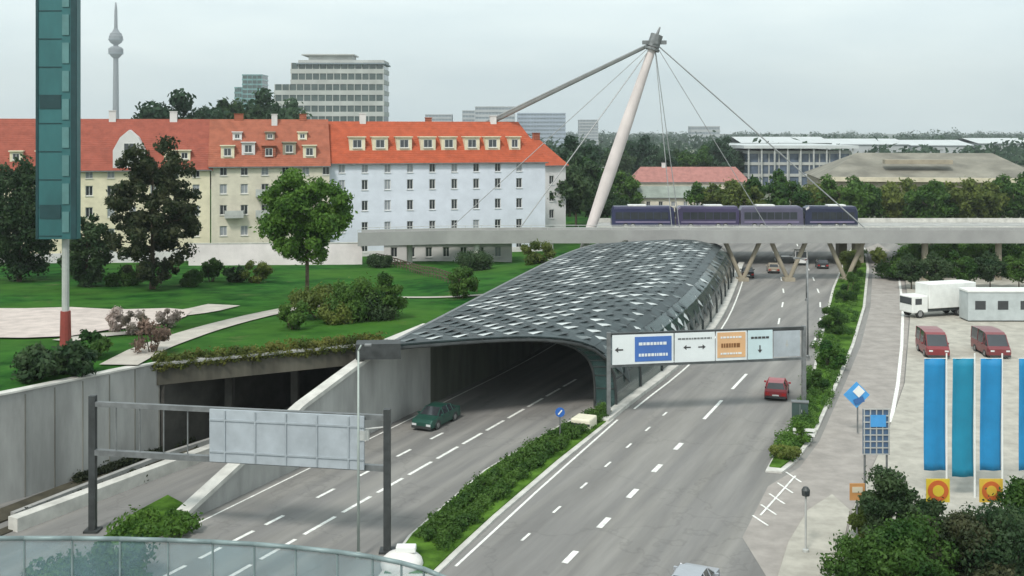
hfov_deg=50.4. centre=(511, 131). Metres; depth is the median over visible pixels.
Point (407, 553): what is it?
rounded block
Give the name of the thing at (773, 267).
car
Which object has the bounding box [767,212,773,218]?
window
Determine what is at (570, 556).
road markings
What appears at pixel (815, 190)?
background tree
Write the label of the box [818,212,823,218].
window
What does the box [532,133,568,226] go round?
apartment house
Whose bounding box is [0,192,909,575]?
road
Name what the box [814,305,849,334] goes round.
shrub
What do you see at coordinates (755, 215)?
window
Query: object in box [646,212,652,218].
window
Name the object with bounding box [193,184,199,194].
window
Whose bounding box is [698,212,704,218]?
window
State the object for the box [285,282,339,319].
shrub
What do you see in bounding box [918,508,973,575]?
shrub
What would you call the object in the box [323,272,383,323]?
shrub
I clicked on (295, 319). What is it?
shrub
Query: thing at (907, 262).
background tree
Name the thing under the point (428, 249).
window
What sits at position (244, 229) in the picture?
window
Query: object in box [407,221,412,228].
window
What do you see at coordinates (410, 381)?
retaining wall
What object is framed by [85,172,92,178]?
window
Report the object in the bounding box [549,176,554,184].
window
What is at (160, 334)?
blossom shrub
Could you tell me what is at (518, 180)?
window
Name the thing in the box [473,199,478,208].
window
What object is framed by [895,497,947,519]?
shrub
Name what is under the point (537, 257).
shrub
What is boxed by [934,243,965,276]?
shrub
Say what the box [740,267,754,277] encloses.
car
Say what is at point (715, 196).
background tree
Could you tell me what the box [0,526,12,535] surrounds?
verge bed
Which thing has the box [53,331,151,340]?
path
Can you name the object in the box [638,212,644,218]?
window
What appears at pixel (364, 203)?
window
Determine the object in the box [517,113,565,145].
distant block
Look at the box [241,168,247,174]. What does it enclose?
window
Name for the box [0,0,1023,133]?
sky
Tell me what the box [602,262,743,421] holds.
median kerb
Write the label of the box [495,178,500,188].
window
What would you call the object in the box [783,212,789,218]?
window
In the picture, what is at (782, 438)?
ground cover
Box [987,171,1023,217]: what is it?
background tree
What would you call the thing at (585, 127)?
distant block
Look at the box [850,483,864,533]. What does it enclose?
sign
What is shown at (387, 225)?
window
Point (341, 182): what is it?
window
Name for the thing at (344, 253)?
garden wall
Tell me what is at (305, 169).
window
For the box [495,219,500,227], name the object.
window
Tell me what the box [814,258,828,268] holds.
car
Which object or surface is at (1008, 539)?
shrub
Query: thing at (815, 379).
shrub
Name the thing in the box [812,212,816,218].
window
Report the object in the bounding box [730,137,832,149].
shed
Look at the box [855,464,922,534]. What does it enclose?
shrub
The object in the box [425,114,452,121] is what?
distant block
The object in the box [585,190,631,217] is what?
background tree
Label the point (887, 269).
shrub
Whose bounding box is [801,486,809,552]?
signal post
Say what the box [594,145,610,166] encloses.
background tree
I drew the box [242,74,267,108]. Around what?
tower block
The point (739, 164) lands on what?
background tree
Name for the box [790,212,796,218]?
window
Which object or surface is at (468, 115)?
distant block
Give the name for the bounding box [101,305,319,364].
path
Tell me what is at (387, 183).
window
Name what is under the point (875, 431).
lattice sign
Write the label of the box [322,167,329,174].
window
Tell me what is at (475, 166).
window
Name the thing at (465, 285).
shrub
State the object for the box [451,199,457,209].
window
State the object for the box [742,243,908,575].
side street
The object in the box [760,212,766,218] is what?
window
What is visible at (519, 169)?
window
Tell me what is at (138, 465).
kerb
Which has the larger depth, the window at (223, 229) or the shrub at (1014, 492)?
the window at (223, 229)
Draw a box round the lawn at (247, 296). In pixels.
[0,189,610,390]
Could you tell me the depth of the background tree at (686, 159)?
399.91 m
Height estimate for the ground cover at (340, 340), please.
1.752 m
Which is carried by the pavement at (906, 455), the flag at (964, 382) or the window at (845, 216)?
the flag at (964, 382)
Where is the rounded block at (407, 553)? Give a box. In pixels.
[380,544,422,573]
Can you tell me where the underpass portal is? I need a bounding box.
[157,342,533,451]
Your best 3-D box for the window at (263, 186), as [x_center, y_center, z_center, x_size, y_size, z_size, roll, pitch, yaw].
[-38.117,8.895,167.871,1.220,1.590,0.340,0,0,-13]
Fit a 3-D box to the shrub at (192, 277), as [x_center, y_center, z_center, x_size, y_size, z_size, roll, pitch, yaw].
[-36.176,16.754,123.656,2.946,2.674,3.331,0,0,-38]
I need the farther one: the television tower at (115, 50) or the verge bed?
the television tower at (115, 50)
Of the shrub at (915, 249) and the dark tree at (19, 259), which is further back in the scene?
the shrub at (915, 249)
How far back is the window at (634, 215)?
181.21 m
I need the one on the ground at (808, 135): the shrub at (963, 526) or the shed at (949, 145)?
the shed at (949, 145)
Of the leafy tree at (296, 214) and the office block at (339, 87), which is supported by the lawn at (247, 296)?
the leafy tree at (296, 214)
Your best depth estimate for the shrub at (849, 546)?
52.17 m
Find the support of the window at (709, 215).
in the coach at (711, 214)
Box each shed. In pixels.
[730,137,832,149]
[826,139,908,152]
[900,140,971,152]
[956,138,1023,155]
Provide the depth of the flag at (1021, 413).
64.88 m
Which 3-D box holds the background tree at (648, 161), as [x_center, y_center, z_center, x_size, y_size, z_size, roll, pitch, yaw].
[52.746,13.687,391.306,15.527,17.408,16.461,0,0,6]
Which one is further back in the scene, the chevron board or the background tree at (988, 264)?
the background tree at (988, 264)
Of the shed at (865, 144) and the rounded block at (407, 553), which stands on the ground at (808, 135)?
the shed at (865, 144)
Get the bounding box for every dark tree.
[0,153,60,281]
[55,213,113,286]
[103,134,202,288]
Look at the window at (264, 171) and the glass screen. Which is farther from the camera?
the window at (264, 171)
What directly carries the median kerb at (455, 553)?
on the road
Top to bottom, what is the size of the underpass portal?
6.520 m
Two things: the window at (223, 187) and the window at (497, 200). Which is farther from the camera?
the window at (497, 200)
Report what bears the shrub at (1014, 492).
on the pavement at (906, 455)
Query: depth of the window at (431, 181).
175.34 m
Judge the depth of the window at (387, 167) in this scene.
173.51 m
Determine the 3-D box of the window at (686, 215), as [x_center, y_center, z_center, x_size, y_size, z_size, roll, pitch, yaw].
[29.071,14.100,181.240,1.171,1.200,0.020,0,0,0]
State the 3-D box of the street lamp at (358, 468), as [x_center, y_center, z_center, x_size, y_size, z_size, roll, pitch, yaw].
[-7.659,16.477,56.072,0.835,11.047,0.320,0,0,0]
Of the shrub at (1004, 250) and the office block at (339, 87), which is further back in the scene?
the office block at (339, 87)
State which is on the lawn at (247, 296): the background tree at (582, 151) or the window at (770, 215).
the background tree at (582, 151)
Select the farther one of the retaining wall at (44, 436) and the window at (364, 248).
the window at (364, 248)
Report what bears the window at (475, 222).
in the apartment house at (400, 175)
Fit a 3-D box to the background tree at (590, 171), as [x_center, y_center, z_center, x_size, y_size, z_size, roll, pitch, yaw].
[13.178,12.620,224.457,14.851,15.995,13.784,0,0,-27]
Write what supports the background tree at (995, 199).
on the ground at (808, 135)
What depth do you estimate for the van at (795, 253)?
178.21 m
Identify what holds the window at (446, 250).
in the annexe
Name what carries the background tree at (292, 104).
on the lawn at (247, 296)
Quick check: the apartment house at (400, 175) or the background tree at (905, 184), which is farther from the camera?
the background tree at (905, 184)
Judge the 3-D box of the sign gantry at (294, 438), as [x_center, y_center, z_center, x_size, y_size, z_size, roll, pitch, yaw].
[-14.759,18.268,58.572,17.699,7.464,1.301,0,0,10]
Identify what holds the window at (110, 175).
in the apartment house at (105, 143)
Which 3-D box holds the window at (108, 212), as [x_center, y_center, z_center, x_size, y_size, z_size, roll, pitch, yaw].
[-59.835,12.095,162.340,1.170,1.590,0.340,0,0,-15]
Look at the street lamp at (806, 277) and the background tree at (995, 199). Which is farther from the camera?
the background tree at (995, 199)
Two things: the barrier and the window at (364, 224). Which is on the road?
the barrier
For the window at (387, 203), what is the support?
in the apartment house at (400, 175)
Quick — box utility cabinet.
[791,399,808,416]
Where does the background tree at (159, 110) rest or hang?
on the lawn at (247, 296)
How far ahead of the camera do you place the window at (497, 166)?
178.10 m
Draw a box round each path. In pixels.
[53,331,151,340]
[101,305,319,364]
[185,304,239,314]
[400,294,481,297]
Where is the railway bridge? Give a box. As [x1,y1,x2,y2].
[597,218,1023,262]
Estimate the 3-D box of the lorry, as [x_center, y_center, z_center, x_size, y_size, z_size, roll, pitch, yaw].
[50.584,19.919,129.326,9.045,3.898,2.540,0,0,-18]
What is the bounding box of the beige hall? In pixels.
[804,153,1023,204]
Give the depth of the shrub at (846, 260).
168.13 m
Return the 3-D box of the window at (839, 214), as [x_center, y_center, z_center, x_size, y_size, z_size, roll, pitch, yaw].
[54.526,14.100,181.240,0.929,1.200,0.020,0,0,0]
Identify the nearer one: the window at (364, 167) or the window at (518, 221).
the window at (364, 167)
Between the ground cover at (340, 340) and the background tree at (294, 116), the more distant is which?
the background tree at (294, 116)
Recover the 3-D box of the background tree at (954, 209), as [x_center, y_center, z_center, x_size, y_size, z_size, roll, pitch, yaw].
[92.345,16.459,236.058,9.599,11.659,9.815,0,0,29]
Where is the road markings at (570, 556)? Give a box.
[163,244,820,575]
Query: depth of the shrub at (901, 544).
51.09 m
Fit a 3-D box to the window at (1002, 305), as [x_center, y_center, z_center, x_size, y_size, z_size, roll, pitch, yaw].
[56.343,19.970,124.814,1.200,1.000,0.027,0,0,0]
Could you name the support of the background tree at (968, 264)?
on the pavement at (906, 455)
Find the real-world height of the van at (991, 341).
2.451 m
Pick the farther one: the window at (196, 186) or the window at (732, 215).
the window at (732, 215)
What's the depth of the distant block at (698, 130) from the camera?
1600.00 m
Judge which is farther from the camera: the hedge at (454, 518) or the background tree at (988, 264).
the background tree at (988, 264)
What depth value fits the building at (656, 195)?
262.33 m
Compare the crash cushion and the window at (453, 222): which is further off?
the window at (453, 222)
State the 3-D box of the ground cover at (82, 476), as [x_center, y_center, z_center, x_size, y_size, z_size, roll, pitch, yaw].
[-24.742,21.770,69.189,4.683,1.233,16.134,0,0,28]
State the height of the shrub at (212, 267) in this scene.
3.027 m
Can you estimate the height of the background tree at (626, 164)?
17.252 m
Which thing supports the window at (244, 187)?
in the apartment house at (249, 160)
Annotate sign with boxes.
[555,407,564,434]
[843,382,868,432]
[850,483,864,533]
[862,408,889,490]
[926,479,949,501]
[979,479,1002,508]
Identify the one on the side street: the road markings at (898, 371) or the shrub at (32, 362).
the road markings at (898, 371)
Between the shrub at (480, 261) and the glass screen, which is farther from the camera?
the shrub at (480, 261)
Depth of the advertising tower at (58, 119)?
79.20 m
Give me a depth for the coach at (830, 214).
181.25 m
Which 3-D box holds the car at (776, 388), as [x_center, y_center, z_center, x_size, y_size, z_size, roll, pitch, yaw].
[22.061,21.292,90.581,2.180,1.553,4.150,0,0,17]
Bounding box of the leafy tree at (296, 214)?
[249,167,357,287]
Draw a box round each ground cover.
[24,436,198,508]
[150,331,387,372]
[769,249,866,461]
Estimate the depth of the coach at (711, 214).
181.25 m
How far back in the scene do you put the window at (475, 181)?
177.19 m
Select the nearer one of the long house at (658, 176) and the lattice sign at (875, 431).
the lattice sign at (875, 431)
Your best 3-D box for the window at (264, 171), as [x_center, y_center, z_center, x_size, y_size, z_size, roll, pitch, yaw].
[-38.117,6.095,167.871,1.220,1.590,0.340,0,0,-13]
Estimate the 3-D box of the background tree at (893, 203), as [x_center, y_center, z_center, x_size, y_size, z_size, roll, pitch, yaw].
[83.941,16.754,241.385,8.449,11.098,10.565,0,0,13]
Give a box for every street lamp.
[355,343,371,558]
[781,256,809,358]
[793,258,806,300]
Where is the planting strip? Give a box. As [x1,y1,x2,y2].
[0,447,197,522]
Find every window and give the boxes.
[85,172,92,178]
[85,186,92,196]
[85,207,92,216]
[107,172,114,178]
[107,185,113,195]
[107,207,114,217]
[192,171,199,177]
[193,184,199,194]
[219,184,227,194]
[219,205,226,215]
[219,226,226,236]
[220,168,226,175]
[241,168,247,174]
[241,184,247,193]
[241,205,247,213]
[241,226,247,235]
[261,168,268,175]
[261,184,268,188]
[302,167,308,175]
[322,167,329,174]
[338,165,344,173]
[339,180,344,189]
[361,180,367,190]
[362,165,367,172]
[362,201,367,210]
[362,222,367,229]
[362,246,367,252]
[384,164,390,172]
[384,179,390,189]
[384,200,390,210]
[384,222,390,228]
[391,247,397,257]
[407,164,413,172]
[407,179,413,189]
[407,200,412,210]
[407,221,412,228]
[425,247,432,257]
[429,164,435,172]
[429,179,435,189]
[429,199,434,208]
[429,221,434,227]
[442,247,449,257]
[451,164,457,172]
[451,179,456,188]
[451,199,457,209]
[451,220,456,227]
[460,247,466,254]
[473,164,478,171]
[473,178,479,188]
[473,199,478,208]
[473,220,478,227]
[494,198,500,208]
[495,164,500,171]
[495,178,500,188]
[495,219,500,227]
[495,247,500,256]
[516,163,522,171]
[516,178,521,187]
[516,198,521,207]
[516,219,521,226]
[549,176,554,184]
[549,209,554,218]
[616,212,622,218]
[623,212,629,218]
[631,212,637,218]
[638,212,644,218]
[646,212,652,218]
[654,212,660,218]
[661,212,667,218]
[683,212,689,218]
[691,212,697,218]
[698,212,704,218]
[706,212,712,218]
[714,212,720,218]
[721,212,727,218]
[729,212,735,218]
[744,212,750,218]
[752,212,758,218]
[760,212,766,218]
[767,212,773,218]
[775,212,781,218]
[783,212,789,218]
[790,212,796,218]
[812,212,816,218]
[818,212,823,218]
[824,212,829,218]
[830,212,835,218]
[837,212,841,218]
[843,212,847,218]
[900,296,921,304]
[975,301,985,309]
[998,301,1007,309]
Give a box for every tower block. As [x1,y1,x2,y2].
[234,87,241,106]
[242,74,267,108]
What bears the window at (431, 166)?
in the apartment house at (400, 175)
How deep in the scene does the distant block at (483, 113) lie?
1300.00 m
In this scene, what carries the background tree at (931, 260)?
on the pavement at (906, 455)
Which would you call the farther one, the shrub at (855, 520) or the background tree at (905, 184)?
the background tree at (905, 184)
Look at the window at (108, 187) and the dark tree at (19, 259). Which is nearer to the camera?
the dark tree at (19, 259)
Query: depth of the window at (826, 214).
181.21 m
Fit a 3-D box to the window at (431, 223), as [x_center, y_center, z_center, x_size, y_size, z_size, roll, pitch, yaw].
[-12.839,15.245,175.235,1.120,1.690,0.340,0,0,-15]
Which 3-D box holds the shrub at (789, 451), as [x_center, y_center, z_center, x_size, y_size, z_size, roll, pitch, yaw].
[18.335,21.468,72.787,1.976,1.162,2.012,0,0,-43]
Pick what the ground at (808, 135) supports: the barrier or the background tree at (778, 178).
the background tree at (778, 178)
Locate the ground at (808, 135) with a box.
[566,134,1023,246]
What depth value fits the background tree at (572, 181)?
204.01 m
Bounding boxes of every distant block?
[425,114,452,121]
[462,110,474,121]
[475,106,514,121]
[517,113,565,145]
[578,120,597,144]
[688,126,719,143]
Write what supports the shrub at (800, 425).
on the verge at (846, 341)
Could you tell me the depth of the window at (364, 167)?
172.58 m
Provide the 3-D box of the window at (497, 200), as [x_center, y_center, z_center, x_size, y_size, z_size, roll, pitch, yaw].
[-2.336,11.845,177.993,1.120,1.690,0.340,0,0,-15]
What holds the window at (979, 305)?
in the site cabin
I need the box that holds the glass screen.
[0,536,445,575]
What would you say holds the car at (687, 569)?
on the road
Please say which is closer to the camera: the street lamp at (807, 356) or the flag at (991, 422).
the flag at (991, 422)
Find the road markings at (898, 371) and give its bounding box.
[890,279,903,421]
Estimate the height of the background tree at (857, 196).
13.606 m
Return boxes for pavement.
[778,494,849,575]
[843,261,1023,561]
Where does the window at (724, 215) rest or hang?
in the coach at (711, 214)
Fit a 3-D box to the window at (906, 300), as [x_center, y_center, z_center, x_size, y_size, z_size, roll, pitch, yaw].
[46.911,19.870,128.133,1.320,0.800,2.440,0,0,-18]
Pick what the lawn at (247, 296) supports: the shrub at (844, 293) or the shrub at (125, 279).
the shrub at (125, 279)
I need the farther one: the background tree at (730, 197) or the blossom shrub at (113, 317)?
the background tree at (730, 197)
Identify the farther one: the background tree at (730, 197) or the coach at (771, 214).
the background tree at (730, 197)
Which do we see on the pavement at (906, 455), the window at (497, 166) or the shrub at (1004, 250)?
the shrub at (1004, 250)
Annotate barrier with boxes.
[8,444,208,531]
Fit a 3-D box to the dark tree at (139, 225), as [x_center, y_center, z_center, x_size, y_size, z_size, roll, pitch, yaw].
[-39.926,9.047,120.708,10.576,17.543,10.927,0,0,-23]
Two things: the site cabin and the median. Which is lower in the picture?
the median
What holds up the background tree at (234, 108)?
on the lawn at (247, 296)
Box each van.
[792,249,806,263]
[915,326,949,357]
[971,326,1010,356]
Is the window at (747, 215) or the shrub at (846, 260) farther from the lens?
the window at (747, 215)
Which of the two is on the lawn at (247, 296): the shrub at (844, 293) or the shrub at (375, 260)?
the shrub at (375, 260)
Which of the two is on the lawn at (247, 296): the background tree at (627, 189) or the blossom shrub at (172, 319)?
the blossom shrub at (172, 319)
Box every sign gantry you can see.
[83,395,395,554]
[607,325,805,415]
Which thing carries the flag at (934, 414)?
on the pavement at (906, 455)
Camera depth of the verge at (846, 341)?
116.38 m
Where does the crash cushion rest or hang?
on the median kerb at (455, 553)
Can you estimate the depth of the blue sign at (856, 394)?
78.83 m
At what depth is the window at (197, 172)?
165.68 m
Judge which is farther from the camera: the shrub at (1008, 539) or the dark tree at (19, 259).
the dark tree at (19, 259)
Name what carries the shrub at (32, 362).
on the lawn at (247, 296)
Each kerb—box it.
[11,438,208,514]
[379,408,613,575]
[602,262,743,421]
[765,248,868,473]
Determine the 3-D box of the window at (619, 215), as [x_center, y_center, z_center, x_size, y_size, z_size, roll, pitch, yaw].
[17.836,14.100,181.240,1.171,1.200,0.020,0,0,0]
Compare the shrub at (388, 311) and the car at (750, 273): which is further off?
the car at (750, 273)
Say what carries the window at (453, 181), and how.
in the apartment house at (400, 175)
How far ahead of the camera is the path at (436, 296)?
108.58 m
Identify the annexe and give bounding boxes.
[384,244,511,261]
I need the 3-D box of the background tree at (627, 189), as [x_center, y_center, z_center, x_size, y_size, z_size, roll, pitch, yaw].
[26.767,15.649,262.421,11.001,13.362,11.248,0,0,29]
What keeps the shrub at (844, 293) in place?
on the verge at (846, 341)
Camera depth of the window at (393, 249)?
163.23 m
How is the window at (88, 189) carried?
in the apartment house at (105, 143)
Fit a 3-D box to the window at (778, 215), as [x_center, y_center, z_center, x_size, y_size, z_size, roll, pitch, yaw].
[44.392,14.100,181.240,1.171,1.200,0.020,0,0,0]
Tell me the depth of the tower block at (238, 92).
905.25 m
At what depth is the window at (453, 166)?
176.24 m
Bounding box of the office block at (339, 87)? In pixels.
[274,54,390,120]
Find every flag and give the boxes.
[924,353,947,478]
[952,353,975,497]
[979,353,1002,478]
[1018,358,1023,470]
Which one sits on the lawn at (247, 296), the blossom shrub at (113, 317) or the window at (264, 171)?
the blossom shrub at (113, 317)
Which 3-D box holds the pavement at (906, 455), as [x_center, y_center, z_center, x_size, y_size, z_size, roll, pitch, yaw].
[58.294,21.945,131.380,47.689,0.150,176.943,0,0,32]
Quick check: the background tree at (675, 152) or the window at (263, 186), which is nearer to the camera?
the window at (263, 186)
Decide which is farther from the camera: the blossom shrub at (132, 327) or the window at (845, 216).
the window at (845, 216)
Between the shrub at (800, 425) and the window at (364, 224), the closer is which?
the shrub at (800, 425)
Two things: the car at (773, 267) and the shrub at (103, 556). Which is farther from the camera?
the car at (773, 267)
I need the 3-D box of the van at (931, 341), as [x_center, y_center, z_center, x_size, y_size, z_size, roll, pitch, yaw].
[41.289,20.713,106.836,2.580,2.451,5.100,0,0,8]
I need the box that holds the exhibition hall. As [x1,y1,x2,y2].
[729,143,858,185]
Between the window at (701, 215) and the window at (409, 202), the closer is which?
the window at (409, 202)
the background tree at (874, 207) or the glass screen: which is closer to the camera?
the glass screen
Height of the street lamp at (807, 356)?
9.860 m
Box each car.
[411,401,460,429]
[672,563,719,575]
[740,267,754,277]
[764,377,790,399]
[766,263,779,272]
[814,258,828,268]
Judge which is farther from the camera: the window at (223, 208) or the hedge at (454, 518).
the window at (223, 208)
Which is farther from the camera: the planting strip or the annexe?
the annexe
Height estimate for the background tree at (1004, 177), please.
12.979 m
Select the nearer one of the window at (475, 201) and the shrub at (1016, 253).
the shrub at (1016, 253)
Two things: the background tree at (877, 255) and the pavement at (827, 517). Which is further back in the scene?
the background tree at (877, 255)
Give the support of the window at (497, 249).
in the annexe
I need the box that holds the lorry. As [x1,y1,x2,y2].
[900,280,975,317]
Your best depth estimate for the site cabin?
124.83 m
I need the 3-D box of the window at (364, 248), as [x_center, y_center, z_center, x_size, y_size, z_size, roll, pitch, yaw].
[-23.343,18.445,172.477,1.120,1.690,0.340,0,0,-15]
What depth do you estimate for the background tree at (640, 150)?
397.62 m
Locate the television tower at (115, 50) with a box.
[108,2,123,118]
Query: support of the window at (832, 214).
in the coach at (830, 214)
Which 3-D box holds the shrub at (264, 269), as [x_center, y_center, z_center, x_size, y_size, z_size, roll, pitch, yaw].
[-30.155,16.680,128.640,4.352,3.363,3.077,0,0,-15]
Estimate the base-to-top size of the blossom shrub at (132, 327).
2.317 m
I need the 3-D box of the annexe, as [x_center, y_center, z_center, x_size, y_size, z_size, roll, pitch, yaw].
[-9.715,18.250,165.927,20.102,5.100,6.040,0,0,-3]
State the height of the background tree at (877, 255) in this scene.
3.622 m
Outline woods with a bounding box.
[528,127,1023,165]
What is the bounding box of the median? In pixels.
[384,420,605,573]
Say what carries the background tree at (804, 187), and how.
on the ground at (808, 135)
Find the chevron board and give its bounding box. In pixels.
[793,428,814,441]
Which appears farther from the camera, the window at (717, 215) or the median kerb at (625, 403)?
the window at (717, 215)
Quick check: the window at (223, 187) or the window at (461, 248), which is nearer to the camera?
the window at (461, 248)
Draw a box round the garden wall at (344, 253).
[188,242,361,265]
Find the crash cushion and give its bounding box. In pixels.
[570,413,596,429]
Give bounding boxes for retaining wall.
[0,361,159,503]
[176,240,627,515]
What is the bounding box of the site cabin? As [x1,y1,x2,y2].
[958,287,1023,321]
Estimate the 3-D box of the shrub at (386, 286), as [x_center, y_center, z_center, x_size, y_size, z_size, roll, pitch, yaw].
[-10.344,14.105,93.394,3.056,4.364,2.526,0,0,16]
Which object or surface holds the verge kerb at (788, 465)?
on the road
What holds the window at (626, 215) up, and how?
in the coach at (636, 214)
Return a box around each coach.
[611,204,674,224]
[674,204,738,224]
[739,204,803,224]
[802,204,857,224]
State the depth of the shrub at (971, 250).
163.84 m
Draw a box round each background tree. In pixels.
[131,88,210,171]
[175,95,229,193]
[198,97,229,114]
[222,98,269,118]
[239,87,293,118]
[271,102,304,118]
[281,97,312,118]
[549,162,593,214]
[553,135,605,216]
[566,154,601,226]
[582,157,617,194]
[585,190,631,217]
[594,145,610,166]
[598,148,636,191]
[612,169,645,203]
[625,134,671,174]
[638,145,677,167]
[671,147,694,166]
[675,145,712,166]
[683,181,722,204]
[697,139,737,166]
[700,177,747,205]
[704,136,744,172]
[718,180,766,208]
[743,168,796,204]
[768,180,814,207]
[791,181,814,206]
[804,180,841,205]
[815,173,870,217]
[843,175,888,217]
[869,247,887,263]
[871,181,907,217]
[878,177,917,217]
[894,252,926,288]
[901,179,952,217]
[920,250,955,280]
[930,183,959,217]
[944,176,993,217]
[946,250,980,281]
[964,178,1010,217]
[973,250,1008,286]
[980,173,1023,217]
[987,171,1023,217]
[999,251,1023,286]
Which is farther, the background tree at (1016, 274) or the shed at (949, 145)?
the shed at (949, 145)
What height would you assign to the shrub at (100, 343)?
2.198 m
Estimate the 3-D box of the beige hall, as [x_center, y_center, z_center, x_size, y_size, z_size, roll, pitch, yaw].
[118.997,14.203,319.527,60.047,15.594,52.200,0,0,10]
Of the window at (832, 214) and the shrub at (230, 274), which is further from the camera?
the window at (832, 214)
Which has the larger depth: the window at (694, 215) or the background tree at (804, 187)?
the background tree at (804, 187)
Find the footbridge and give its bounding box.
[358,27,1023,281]
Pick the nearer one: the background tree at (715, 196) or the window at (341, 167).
the window at (341, 167)
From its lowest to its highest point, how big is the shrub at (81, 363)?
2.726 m
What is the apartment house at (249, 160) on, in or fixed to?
on the lawn at (247, 296)
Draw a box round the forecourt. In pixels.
[0,307,191,337]
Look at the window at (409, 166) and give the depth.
174.44 m
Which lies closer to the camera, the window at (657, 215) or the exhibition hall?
the window at (657, 215)
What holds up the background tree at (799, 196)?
on the ground at (808, 135)
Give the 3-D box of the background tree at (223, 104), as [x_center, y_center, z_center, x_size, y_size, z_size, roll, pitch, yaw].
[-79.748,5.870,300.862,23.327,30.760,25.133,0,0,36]
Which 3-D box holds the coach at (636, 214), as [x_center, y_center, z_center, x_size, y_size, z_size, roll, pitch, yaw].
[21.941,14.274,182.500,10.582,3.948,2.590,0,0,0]
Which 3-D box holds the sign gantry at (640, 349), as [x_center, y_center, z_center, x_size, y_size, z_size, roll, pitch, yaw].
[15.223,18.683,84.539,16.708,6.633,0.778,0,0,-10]
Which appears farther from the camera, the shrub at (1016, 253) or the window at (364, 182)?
the window at (364, 182)
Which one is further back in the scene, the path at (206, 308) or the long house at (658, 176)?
the long house at (658, 176)
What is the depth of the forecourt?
93.38 m
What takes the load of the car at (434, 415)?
on the road
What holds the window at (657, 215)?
in the coach at (636, 214)
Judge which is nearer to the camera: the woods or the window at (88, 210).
the window at (88, 210)
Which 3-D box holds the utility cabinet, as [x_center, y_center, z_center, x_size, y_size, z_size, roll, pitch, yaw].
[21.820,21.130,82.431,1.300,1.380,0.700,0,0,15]
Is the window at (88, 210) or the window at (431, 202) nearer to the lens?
the window at (88, 210)
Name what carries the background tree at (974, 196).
on the ground at (808, 135)
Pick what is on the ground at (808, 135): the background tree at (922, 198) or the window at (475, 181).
the background tree at (922, 198)
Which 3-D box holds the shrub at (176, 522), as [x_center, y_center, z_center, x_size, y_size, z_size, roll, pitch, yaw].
[-19.572,21.816,60.068,5.323,2.207,4.715,0,0,0]
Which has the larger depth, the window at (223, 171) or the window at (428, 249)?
the window at (223, 171)
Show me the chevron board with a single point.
(808, 430)
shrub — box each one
[9,340,75,383]
[19,525,159,575]
[51,336,100,376]
[71,329,113,359]
[101,265,144,286]
[104,504,203,542]
[105,305,124,331]
[120,309,149,334]
[129,317,173,352]
[155,308,184,327]
[178,269,204,286]
[200,257,224,281]
[221,266,247,281]
[238,259,273,283]
[276,300,309,329]
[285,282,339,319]
[314,300,356,324]
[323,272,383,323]
[346,288,402,321]
[363,253,392,267]
[373,271,409,319]
[447,265,479,298]
[452,248,495,270]
[520,239,556,264]
[768,444,802,459]
[785,419,811,442]
[806,369,830,392]
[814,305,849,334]
[815,338,848,368]
[816,529,893,575]
[832,271,861,301]
[838,249,861,271]
[845,504,961,575]
[847,506,872,539]
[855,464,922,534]
[872,249,912,279]
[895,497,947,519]
[897,243,948,274]
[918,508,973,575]
[920,505,1023,575]
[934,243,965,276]
[946,488,1023,575]
[958,243,991,274]
[976,243,1018,275]
[992,475,1023,518]
[1004,243,1023,268]
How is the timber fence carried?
on the lawn at (247, 296)
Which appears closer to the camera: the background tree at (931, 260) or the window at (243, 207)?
the background tree at (931, 260)
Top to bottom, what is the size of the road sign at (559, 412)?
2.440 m
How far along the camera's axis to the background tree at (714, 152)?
409.02 m
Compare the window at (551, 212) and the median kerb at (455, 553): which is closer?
the median kerb at (455, 553)
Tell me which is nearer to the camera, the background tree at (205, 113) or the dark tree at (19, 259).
the dark tree at (19, 259)
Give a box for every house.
[0,110,212,262]
[208,114,330,242]
[328,113,548,255]
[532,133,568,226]
[632,163,746,188]
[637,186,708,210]
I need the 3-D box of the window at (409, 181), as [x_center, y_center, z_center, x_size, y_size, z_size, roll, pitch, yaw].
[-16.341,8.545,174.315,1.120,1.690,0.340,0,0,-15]
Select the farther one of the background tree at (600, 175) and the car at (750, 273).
the background tree at (600, 175)
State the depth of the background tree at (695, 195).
232.93 m
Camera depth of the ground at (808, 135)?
4568.02 m
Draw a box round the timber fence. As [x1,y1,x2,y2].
[376,253,476,291]
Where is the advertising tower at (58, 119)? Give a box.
[36,0,80,344]
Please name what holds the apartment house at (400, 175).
on the lawn at (247, 296)
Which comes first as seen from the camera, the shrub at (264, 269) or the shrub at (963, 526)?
the shrub at (963, 526)
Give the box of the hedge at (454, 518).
[412,400,611,550]
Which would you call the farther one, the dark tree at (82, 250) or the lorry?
the lorry
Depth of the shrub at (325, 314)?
90.85 m
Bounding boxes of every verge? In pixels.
[97,495,182,544]
[769,250,866,467]
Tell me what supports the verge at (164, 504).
on the road
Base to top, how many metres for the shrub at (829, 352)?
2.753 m

